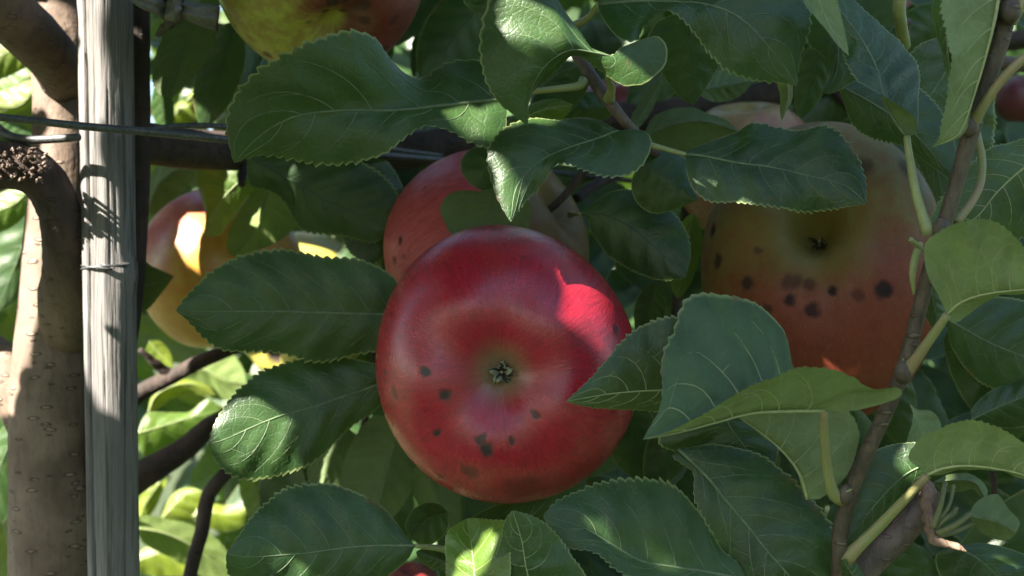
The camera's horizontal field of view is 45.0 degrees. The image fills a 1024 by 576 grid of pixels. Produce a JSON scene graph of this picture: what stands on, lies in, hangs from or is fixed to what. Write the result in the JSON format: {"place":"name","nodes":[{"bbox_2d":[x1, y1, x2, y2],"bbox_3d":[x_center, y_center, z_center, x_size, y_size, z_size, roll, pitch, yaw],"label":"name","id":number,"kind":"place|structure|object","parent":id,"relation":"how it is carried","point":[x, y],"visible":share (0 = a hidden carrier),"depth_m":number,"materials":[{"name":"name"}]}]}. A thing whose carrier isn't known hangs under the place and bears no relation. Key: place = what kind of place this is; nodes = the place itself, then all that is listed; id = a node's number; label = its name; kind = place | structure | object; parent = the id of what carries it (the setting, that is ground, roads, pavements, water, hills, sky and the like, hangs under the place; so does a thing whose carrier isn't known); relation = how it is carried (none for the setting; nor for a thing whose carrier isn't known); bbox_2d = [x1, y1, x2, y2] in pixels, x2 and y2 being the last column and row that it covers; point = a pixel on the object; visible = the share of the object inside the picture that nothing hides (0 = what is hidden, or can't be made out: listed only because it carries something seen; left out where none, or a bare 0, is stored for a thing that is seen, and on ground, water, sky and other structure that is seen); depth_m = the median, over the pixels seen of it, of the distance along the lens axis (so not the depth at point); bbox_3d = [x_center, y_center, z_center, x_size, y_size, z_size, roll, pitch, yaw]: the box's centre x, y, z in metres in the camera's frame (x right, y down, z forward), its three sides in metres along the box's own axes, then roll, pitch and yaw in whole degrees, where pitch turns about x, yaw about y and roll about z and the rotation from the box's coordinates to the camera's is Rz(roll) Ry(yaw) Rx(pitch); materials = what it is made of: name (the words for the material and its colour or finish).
{"place":"outdoors","nodes":[
{"label":"outdoors","id":0,"kind":"place"},
{"bbox_2d":[150,7,613,267],"label":"sky","id":1,"kind":"structure","parent":0,"point":[151,83],"materials":[{"name":"white"}]},
{"bbox_2d":[138,348,828,550],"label":"ground","id":2,"kind":"structure","parent":0,"point":[166,494],"depth_m":8.43,"materials":[{"name":"green plant"}]},
{"bbox_2d":[77,0,139,575],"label":"wooden stake","id":3,"kind":"object","parent":2,"relation":"on","point":[105,35],"visible":1,"depth_m":0.47,"materials":[{"name":"grey wood"}]},
{"bbox_2d":[80,263,137,270],"bbox_3d":[-0.155,-0.008,0.475,0.022,0.004,0.021,0,0,0],"label":"binding wire","id":4,"kind":"object","parent":3,"relation":"attached to","point":[103,266],"visible":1,"depth_m":0.47,"materials":[{"name":"silver metal"}]},
{"bbox_2d":[130,0,219,37],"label":"cloth tie","id":5,"kind":"object","parent":3,"relation":"attached to","point":[172,13],"visible":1,"depth_m":0.44,"materials":[{"name":"fabric"}]},
{"bbox_2d":[148,123,443,156],"bbox_3d":[-0.084,-0.060,0.509,0.011,0.006,0.153,0,0,42],"label":"trellis wire","id":6,"kind":"object","parent":3,"relation":"attached to","point":[224,126],"visible":0.48,"depth_m":0.47,"materials":[{"name":"grey metal"}]},
{"bbox_2d":[0,114,631,182],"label":"trellis wire","id":7,"kind":"object","parent":3,"relation":"attached to","point":[154,132],"visible":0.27,"depth_m":0.44,"materials":[{"name":"grey metal"}]},
{"bbox_2d":[0,0,1014,575],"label":"apple tree","id":8,"kind":"object","parent":2,"relation":"on","point":[172,414],"visible":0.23,"depth_m":0.75,"materials":[{"name":"green plant"}]},
{"bbox_2d":[0,0,1023,575],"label":"apple tree","id":9,"kind":"object","parent":2,"relation":"on","point":[744,448],"visible":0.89,"depth_m":0.41,"materials":[{"name":"green plant"}]},
{"bbox_2d":[0,124,81,143],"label":"wire hook","id":10,"kind":"object","parent":9,"relation":"on","point":[6,134],"visible":1,"depth_m":0.46,"materials":[{"name":"silver metal"}]},
{"bbox_2d":[146,189,300,347],"bbox_3d":[-0.146,-0.010,0.619,0.081,0.081,0.079,0,0,0],"label":"apple","id":11,"kind":"object","parent":9,"relation":"hanging from","point":[185,251],"visible":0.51,"depth_m":0.59,"materials":[{"name":"yellow food"}]},
{"bbox_2d":[244,232,356,370],"bbox_3d":[-0.121,0.011,0.704,0.084,0.086,0.085,0,0,0],"label":"apple","id":12,"kind":"object","parent":9,"relation":"attached to","point":[323,246],"visible":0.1,"depth_m":0.69,"materials":[{"name":"yellow food"}]},
{"bbox_2d":[219,0,420,60],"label":"apple","id":13,"kind":"object","parent":9,"relation":"hanging from","point":[267,30],"visible":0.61,"depth_m":0.46,"materials":[{"name":"yellow food"}]},
{"bbox_2d":[389,562,436,575],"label":"apple","id":14,"kind":"object","parent":9,"relation":"attached to","point":[412,569],"visible":0.87,"depth_m":0.56,"materials":[{"name":"red food"}]},
{"bbox_2d":[383,150,588,281],"bbox_3d":[-0.009,-0.014,0.513,0.088,0.088,0.088,0,0,0],"label":"apple","id":15,"kind":"object","parent":9,"relation":"hanging from","point":[415,228],"visible":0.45,"depth_m":0.49,"materials":[{"name":"red food"}]},
{"bbox_2d":[376,225,633,503],"bbox_3d":[-0.002,0.026,0.430,0.091,0.096,0.081,0,0,0],"label":"apple","id":16,"kind":"object","parent":9,"relation":"attached to","point":[496,346],"visible":0.95,"depth_m":0.40,"materials":[{"name":"red food"}]},
{"bbox_2d":[586,79,628,102],"bbox_3d":[0.054,-0.088,0.665,0.051,0.050,0.053,0,0,0],"label":"apple","id":17,"kind":"object","parent":9,"relation":"hanging from","point":[621,92],"visible":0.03,"depth_m":0.64,"materials":[{"name":"red food"}]},
{"bbox_2d":[683,102,804,229],"bbox_3d":[0.115,-0.057,0.601,0.072,0.068,0.070,0,0,0],"label":"apple","id":18,"kind":"object","parent":9,"relation":"hanging from","point":[738,116],"visible":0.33,"depth_m":0.58,"materials":[{"name":"red food"}]},
{"bbox_2d":[701,121,936,415],"bbox_3d":[0.119,-0.006,0.478,0.092,0.116,0.094,0,0,0],"label":"apple","id":19,"kind":"object","parent":9,"relation":"attached to","point":[829,289],"visible":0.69,"depth_m":0.44,"materials":[{"name":"red food"}]},
{"bbox_2d":[994,75,1023,122],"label":"apple","id":20,"kind":"object","parent":9,"relation":"hanging from","point":[1009,103],"visible":0.93,"depth_m":0.65,"materials":[{"name":"red food"}]}
]}

